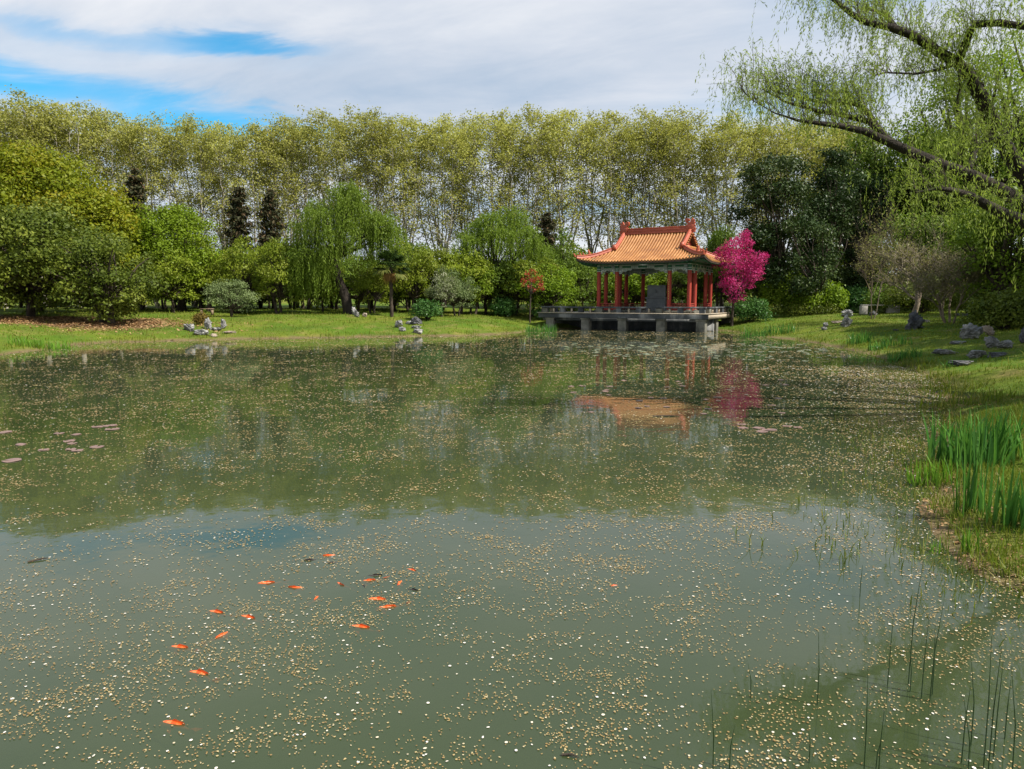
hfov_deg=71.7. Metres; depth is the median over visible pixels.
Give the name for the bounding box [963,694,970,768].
reed stem
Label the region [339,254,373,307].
understory shrub
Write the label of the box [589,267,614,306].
understory shrub
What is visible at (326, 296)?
plum tree
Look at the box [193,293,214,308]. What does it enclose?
plum tree
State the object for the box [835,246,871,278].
understory shrub
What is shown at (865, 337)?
iris clump
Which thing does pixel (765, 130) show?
plane tree
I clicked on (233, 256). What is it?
plum tree
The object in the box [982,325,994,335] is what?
rock
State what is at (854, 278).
magnolia tree
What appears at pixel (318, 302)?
understory shrub
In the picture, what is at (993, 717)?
reed stem
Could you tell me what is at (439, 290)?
blossom tree
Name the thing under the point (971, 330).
rock
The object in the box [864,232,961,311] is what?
bare tree
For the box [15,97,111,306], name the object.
plane tree
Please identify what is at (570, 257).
plum tree
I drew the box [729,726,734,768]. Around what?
reed stem
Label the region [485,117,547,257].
plane tree
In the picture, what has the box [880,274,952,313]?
shrub
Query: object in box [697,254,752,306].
understory shrub
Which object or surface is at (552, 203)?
plane tree
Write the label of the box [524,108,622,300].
plane tree
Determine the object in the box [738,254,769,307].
understory shrub
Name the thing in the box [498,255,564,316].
tree
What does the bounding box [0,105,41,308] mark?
plane tree
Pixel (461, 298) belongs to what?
plum tree
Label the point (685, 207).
plane tree
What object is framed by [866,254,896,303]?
understory shrub
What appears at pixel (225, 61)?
sky
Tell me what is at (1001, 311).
shrub
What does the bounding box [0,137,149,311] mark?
camphor tree
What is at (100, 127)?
plane tree
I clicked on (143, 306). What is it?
plum tree
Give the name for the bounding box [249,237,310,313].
plum tree
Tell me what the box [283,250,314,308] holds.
plum tree
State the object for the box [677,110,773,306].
plane tree
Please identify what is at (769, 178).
plane tree
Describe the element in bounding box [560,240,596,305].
understory shrub
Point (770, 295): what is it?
shrub
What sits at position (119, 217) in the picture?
camphor tree
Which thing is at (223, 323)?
rock
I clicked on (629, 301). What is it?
understory shrub
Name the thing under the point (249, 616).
goldfish
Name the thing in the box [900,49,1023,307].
broadleaf tree
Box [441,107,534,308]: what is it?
plane tree
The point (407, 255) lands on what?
plum tree
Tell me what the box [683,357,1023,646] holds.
marsh grass
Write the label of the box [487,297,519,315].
azalea bush
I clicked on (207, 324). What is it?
rock
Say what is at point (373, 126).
plane tree
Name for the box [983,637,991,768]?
reed stem
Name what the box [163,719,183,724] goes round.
goldfish
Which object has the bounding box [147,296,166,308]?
plum tree
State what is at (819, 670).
reed stem
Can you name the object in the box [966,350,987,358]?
rock
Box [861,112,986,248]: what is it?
broadleaf tree
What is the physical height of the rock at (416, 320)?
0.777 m
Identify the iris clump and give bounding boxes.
[7,335,74,349]
[525,323,556,331]
[739,322,798,336]
[846,329,873,345]
[868,335,911,350]
[883,345,921,362]
[903,453,952,490]
[921,401,1023,472]
[925,535,940,553]
[941,360,953,367]
[943,426,997,516]
[956,526,991,554]
[977,456,1023,533]
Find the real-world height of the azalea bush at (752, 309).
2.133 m
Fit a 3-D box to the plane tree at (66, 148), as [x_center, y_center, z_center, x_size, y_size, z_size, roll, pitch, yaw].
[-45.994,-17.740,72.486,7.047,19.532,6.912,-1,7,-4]
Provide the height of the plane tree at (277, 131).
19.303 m
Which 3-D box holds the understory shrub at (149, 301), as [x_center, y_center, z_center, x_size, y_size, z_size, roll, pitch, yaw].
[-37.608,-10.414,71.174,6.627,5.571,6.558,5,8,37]
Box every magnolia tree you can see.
[722,150,816,311]
[780,215,841,313]
[784,144,866,310]
[828,170,899,308]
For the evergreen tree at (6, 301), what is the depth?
41.56 m
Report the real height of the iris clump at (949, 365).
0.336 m
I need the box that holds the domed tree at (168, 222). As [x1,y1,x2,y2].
[121,202,229,310]
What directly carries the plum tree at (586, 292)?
on the ground at (376, 324)
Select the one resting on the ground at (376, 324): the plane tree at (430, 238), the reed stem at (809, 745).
the plane tree at (430, 238)
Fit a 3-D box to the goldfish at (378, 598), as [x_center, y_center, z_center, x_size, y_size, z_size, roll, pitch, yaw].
[-0.957,1.604,5.260,0.242,0.061,0.104,4,7,2]
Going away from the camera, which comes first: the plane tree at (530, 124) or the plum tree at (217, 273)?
the plum tree at (217, 273)
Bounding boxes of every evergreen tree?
[0,191,121,316]
[0,240,35,309]
[42,226,169,323]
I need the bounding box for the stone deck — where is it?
[537,306,735,332]
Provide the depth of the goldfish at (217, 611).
5.04 m
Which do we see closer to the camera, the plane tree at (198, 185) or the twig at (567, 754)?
the twig at (567, 754)
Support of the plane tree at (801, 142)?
on the ground at (376, 324)
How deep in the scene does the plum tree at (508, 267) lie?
60.18 m
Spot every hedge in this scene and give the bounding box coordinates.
[564,301,596,310]
[764,301,842,315]
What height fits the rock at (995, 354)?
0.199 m
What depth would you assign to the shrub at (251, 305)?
53.72 m
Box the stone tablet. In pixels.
[645,285,666,310]
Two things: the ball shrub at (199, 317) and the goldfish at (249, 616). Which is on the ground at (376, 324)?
the ball shrub at (199, 317)
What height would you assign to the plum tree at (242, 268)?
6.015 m
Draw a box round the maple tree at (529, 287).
[521,268,544,322]
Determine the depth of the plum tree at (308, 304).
61.88 m
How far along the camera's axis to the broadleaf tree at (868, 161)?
68.32 m
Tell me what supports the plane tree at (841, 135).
on the ground at (376, 324)
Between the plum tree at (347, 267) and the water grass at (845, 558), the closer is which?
the water grass at (845, 558)
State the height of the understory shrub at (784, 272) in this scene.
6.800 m
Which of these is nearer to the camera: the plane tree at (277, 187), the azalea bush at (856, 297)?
the azalea bush at (856, 297)
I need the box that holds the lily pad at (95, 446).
[89,445,103,447]
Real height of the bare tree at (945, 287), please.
6.574 m
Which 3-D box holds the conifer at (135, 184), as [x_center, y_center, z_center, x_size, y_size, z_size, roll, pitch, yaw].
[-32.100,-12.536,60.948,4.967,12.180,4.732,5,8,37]
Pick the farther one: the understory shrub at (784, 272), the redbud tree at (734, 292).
the understory shrub at (784, 272)
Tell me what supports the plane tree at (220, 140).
on the ground at (376, 324)
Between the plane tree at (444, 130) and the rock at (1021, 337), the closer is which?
the rock at (1021, 337)
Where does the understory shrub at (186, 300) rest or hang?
on the ground at (376, 324)
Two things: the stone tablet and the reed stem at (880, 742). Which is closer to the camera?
the reed stem at (880, 742)
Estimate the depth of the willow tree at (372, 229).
52.27 m
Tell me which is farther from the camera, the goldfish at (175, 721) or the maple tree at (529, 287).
the maple tree at (529, 287)
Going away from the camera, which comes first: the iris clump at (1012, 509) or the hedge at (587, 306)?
the iris clump at (1012, 509)
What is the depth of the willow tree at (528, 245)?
60.38 m
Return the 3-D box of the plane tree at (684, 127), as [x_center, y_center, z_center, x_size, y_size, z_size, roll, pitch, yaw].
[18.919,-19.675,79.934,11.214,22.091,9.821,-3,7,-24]
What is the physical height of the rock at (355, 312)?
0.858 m
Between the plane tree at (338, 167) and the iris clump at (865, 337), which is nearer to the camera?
the iris clump at (865, 337)
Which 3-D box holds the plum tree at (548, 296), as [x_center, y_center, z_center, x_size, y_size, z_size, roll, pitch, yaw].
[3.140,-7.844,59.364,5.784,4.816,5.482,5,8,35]
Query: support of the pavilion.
on the stone deck
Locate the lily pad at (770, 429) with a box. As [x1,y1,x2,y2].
[762,428,776,430]
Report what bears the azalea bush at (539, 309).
on the ground at (376, 324)
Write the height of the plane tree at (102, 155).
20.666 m
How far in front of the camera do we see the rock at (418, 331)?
44.89 m
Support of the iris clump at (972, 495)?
on the ground at (376, 324)
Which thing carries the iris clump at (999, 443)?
on the ground at (376, 324)
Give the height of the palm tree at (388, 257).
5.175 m
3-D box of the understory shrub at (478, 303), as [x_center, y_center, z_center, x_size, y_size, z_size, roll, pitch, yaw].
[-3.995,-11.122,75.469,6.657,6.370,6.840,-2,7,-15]
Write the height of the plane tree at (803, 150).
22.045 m
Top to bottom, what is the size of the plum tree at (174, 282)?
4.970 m
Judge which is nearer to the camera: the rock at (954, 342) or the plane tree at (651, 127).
the rock at (954, 342)
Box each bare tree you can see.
[848,178,935,318]
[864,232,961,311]
[884,205,1018,322]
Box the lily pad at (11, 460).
[2,458,21,462]
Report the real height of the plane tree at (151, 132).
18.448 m
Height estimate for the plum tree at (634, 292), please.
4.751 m
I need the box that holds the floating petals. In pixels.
[0,329,1023,768]
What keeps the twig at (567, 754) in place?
on the pond water
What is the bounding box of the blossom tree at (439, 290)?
[424,263,460,316]
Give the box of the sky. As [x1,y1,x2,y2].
[0,0,1023,274]
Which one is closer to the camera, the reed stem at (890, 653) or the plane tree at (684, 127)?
the reed stem at (890, 653)
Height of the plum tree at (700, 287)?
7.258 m
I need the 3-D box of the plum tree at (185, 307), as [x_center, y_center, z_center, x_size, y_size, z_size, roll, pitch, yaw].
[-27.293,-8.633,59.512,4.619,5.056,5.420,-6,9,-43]
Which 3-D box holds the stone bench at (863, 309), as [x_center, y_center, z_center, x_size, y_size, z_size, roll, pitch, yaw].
[27.195,-5.552,52.464,2.738,0.706,0.460,0,7,4]
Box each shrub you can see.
[9,296,26,307]
[130,298,159,306]
[145,296,204,307]
[191,311,210,323]
[202,278,261,316]
[217,297,258,313]
[253,296,287,307]
[277,240,318,308]
[311,259,348,307]
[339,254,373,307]
[379,285,410,308]
[463,251,489,308]
[558,303,577,311]
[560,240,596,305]
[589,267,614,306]
[612,273,640,306]
[681,246,703,306]
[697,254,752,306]
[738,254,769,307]
[753,247,812,294]
[758,271,810,312]
[784,279,849,312]
[796,250,846,289]
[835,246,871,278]
[860,284,913,312]
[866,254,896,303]
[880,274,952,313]
[930,279,1023,311]
[952,281,1023,329]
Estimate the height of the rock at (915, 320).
1.482 m
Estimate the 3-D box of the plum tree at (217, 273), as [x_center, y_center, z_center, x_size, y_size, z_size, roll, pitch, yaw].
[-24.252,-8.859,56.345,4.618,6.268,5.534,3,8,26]
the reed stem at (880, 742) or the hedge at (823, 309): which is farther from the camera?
the hedge at (823, 309)
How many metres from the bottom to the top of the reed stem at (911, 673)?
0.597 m
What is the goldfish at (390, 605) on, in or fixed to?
in the pond water
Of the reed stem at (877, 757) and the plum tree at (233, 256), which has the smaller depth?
the reed stem at (877, 757)
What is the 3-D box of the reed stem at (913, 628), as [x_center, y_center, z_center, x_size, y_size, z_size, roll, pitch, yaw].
[2.297,1.530,4.059,0.039,1.106,0.010,4,8,30]
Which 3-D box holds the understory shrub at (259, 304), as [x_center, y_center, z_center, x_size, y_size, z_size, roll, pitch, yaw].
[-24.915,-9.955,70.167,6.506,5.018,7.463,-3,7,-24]
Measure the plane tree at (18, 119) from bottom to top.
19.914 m
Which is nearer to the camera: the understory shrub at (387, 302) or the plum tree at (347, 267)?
the plum tree at (347, 267)
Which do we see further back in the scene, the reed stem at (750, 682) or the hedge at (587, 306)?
the hedge at (587, 306)
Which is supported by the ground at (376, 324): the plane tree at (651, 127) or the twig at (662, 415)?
the plane tree at (651, 127)
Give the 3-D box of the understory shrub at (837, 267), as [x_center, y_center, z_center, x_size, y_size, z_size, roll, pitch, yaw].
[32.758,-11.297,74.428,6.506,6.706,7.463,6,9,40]
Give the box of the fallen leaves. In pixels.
[0,314,1023,588]
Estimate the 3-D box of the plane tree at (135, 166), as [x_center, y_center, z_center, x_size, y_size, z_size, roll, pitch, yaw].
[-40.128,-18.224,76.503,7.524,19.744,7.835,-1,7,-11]
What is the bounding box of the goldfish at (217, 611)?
[210,609,222,612]
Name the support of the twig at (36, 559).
on the pond water
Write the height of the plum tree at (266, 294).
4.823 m
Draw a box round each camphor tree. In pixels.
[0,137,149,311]
[52,186,148,310]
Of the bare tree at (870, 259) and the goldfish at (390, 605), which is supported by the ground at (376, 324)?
the bare tree at (870, 259)
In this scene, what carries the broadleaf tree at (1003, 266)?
on the ground at (376, 324)
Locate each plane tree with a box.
[0,84,87,295]
[0,102,31,302]
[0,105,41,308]
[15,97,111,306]
[28,114,97,306]
[59,109,127,199]
[60,102,166,205]
[96,109,195,307]
[104,120,170,306]
[141,112,229,306]
[144,122,216,305]
[177,118,268,249]
[197,129,259,249]
[210,120,293,306]
[245,111,335,307]
[246,135,301,304]
[271,105,371,307]
[279,122,335,301]
[313,114,378,301]
[328,100,407,307]
[363,127,428,306]
[366,113,450,308]
[396,121,473,261]
[404,110,481,306]
[435,113,497,305]
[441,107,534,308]
[481,101,566,307]
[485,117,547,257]
[513,124,580,243]
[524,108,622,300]
[560,107,631,306]
[560,109,644,306]
[598,115,659,304]
[604,104,683,302]
[640,101,728,306]
[646,114,710,226]
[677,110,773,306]
[683,123,746,305]
[721,105,801,230]
[731,128,801,301]
[754,112,844,268]
[774,127,821,244]
[800,123,856,247]
[813,120,896,265]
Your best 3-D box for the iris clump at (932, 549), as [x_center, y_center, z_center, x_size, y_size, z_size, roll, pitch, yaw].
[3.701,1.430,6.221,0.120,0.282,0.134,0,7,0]
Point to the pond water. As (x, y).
(436, 685)
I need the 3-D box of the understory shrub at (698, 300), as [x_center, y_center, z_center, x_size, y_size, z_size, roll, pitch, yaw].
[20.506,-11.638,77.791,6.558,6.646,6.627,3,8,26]
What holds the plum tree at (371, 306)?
on the ground at (376, 324)
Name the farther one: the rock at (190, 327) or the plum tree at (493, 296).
the plum tree at (493, 296)
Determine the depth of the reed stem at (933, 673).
3.96 m
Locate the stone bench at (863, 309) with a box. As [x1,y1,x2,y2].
[859,305,899,313]
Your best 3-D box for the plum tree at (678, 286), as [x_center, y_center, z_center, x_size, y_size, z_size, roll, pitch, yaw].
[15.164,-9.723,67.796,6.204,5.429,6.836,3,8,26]
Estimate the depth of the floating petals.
6.32 m
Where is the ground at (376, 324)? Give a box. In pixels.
[0,292,1023,592]
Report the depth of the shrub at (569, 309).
59.14 m
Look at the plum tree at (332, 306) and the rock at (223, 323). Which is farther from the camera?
the plum tree at (332, 306)
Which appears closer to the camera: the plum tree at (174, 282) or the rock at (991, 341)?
the rock at (991, 341)
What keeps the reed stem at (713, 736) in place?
in the pond water
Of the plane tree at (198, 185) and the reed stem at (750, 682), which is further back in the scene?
the plane tree at (198, 185)
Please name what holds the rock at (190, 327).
on the ground at (376, 324)
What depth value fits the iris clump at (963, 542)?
6.13 m
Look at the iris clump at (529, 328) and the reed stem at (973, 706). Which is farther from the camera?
the iris clump at (529, 328)
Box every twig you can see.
[27,558,46,562]
[562,753,578,757]
[652,415,676,416]
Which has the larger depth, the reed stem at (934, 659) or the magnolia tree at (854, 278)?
the magnolia tree at (854, 278)
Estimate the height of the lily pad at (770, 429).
0.011 m
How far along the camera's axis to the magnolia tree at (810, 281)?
55.44 m
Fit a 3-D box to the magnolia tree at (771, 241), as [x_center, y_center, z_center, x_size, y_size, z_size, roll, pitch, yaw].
[21.145,-12.619,58.841,7.544,13.317,7.002,0,7,0]
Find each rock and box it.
[183,324,194,331]
[194,329,208,334]
[204,318,212,329]
[221,319,226,328]
[352,307,358,316]
[394,320,402,326]
[410,316,421,324]
[412,329,422,333]
[840,309,852,316]
[840,314,852,326]
[905,310,924,329]
[931,349,958,353]
[947,360,973,365]
[950,341,965,343]
[959,323,982,338]
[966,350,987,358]
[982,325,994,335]
[984,336,999,347]
[987,352,1007,357]
[994,340,1013,348]
[1019,327,1023,343]
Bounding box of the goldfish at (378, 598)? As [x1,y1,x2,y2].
[369,596,385,599]
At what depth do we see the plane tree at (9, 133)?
70.38 m
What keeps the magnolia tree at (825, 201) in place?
on the ground at (376, 324)
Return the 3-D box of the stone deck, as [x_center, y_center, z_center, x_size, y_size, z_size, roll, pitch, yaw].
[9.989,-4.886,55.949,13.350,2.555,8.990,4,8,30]
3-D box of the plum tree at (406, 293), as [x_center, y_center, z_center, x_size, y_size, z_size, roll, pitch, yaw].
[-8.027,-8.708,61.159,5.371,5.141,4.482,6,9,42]
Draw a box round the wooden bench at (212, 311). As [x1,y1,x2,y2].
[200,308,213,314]
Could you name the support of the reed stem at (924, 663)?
in the pond water
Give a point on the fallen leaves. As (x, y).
(52, 322)
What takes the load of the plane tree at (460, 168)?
on the ground at (376, 324)
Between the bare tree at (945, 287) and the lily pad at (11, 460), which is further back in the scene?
the bare tree at (945, 287)
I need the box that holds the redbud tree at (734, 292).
[711,229,769,326]
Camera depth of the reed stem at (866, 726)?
3.20 m
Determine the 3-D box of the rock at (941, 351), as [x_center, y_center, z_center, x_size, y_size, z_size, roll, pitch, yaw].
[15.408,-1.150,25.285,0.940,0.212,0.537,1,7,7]
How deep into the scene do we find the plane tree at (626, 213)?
83.48 m
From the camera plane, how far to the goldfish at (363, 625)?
4.81 m
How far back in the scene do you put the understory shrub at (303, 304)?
69.81 m
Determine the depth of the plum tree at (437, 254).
58.85 m
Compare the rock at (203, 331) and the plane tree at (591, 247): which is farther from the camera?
the plane tree at (591, 247)
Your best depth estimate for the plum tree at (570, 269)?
62.80 m
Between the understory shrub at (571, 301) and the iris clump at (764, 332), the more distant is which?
the understory shrub at (571, 301)
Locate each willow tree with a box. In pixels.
[271,178,409,314]
[444,203,558,314]
[691,0,1023,291]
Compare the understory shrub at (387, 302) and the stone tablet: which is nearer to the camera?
the stone tablet
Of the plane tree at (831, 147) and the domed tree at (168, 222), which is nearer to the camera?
the domed tree at (168, 222)
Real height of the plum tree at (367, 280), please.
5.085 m
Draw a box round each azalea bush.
[408,298,445,318]
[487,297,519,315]
[532,306,552,319]
[723,296,775,321]
[832,283,869,311]
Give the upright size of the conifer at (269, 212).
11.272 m
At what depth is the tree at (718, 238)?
66.64 m
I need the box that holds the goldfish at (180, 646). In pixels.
[172,644,187,647]
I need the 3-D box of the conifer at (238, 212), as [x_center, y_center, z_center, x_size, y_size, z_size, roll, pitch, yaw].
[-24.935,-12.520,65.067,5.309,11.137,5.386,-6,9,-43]
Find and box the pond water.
[0,329,1023,768]
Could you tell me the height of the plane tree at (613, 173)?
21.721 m
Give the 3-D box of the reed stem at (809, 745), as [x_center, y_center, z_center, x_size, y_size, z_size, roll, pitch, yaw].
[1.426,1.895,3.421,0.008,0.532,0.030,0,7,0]
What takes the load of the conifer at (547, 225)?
on the ground at (376, 324)
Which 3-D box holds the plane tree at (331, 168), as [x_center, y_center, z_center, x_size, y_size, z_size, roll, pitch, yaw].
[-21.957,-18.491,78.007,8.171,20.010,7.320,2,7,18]
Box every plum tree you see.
[135,248,209,312]
[138,271,160,309]
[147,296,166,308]
[162,286,204,310]
[182,235,237,311]
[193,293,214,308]
[216,234,273,311]
[224,242,274,308]
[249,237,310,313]
[249,271,293,309]
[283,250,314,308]
[286,256,331,309]
[304,266,345,311]
[323,252,361,309]
[330,254,383,311]
[348,251,393,312]
[352,256,387,308]
[380,264,411,310]
[384,232,428,309]
[384,240,442,312]
[393,257,437,304]
[409,243,458,302]
[430,247,493,313]
[438,266,480,315]
[455,253,499,314]
[465,251,517,313]
[488,247,541,314]
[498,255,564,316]
[513,263,580,309]
[540,254,581,310]
[544,224,593,302]
[564,262,612,306]
[601,272,667,309]
[637,271,703,306]
[686,239,732,293]
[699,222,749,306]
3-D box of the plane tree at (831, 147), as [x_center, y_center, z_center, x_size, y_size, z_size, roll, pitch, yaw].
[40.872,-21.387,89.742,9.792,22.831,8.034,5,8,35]
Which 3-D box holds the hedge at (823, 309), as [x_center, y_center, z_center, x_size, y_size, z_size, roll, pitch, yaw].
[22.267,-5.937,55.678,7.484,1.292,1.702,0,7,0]
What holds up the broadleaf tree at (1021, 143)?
on the ground at (376, 324)
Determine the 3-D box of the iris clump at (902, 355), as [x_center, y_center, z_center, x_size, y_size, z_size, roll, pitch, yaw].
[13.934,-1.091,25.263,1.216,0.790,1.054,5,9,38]
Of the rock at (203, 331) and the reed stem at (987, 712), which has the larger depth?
the rock at (203, 331)
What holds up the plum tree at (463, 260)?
on the ground at (376, 324)
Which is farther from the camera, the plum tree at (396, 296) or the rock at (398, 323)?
the plum tree at (396, 296)
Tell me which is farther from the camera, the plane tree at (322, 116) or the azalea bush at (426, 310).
the plane tree at (322, 116)
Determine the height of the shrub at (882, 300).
2.690 m
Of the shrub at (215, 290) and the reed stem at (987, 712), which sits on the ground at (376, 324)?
the shrub at (215, 290)
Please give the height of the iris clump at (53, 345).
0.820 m
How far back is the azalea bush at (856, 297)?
57.54 m
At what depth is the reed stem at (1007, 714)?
3.57 m
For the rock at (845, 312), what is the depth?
52.28 m
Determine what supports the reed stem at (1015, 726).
in the pond water
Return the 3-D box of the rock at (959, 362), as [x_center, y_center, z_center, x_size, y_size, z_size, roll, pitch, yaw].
[13.483,-0.632,21.390,0.800,0.183,0.541,-1,7,-5]
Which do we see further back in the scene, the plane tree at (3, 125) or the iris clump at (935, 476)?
the plane tree at (3, 125)
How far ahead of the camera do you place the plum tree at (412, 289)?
56.47 m
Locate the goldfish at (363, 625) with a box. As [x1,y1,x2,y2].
[352,623,369,627]
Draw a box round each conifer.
[120,167,159,308]
[213,186,257,296]
[251,188,289,308]
[529,211,566,267]
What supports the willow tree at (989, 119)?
on the ground at (376, 324)
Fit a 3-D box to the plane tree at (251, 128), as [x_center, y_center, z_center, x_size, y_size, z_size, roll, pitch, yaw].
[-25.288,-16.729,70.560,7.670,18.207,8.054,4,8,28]
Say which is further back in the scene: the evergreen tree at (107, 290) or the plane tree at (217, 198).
the plane tree at (217, 198)
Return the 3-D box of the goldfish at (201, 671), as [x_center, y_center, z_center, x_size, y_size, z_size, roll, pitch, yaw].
[-1.814,1.730,4.197,0.305,0.066,0.097,5,8,37]
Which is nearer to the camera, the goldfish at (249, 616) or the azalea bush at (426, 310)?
the goldfish at (249, 616)
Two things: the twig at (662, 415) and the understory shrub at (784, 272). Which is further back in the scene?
the understory shrub at (784, 272)
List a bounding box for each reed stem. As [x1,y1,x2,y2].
[711,693,713,768]
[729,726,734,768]
[748,665,751,697]
[808,725,810,762]
[817,631,819,704]
[864,678,867,768]
[875,745,879,768]
[878,707,884,768]
[887,612,893,685]
[908,559,923,684]
[910,653,911,691]
[921,620,928,698]
[929,602,943,700]
[932,643,934,695]
[961,686,970,762]
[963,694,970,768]
[971,659,974,745]
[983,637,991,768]
[988,647,1001,768]
[993,661,1003,756]
[1004,682,1010,738]
[1011,666,1015,768]
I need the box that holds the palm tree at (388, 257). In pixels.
[372,248,409,316]
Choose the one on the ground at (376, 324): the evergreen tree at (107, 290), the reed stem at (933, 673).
the evergreen tree at (107, 290)
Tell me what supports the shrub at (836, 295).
on the ground at (376, 324)
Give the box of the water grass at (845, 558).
[729,491,855,564]
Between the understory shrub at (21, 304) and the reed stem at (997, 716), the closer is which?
the reed stem at (997, 716)
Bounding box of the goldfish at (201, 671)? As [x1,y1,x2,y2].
[190,669,213,680]
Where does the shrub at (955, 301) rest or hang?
on the ground at (376, 324)
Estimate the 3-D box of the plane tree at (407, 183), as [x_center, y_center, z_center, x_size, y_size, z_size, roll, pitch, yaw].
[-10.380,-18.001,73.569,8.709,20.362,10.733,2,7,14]
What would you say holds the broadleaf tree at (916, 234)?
on the ground at (376, 324)
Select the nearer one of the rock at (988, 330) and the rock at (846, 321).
the rock at (988, 330)
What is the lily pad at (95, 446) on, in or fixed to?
on the pond water
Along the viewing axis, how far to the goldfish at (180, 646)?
4.53 m
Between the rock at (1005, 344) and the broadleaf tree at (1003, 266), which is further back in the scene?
the broadleaf tree at (1003, 266)
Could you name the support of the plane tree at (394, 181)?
on the ground at (376, 324)
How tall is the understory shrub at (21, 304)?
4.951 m
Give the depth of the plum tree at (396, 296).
61.60 m
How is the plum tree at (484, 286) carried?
on the ground at (376, 324)
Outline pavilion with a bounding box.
[573,218,735,312]
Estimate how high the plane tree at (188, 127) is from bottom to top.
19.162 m
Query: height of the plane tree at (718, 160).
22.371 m
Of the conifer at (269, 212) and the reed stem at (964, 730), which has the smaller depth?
the reed stem at (964, 730)
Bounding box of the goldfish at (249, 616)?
[241,614,254,617]
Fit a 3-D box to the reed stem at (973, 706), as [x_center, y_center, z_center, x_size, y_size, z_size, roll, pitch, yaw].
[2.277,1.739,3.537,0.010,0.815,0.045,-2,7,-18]
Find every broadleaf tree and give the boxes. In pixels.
[814,122,919,307]
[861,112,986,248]
[863,207,983,310]
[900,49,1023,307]
[941,185,1023,318]
[947,30,1023,248]
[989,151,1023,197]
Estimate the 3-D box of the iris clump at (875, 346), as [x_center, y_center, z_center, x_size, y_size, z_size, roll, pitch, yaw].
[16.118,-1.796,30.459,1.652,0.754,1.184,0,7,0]
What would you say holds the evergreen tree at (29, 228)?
on the ground at (376, 324)
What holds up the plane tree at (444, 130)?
on the ground at (376, 324)

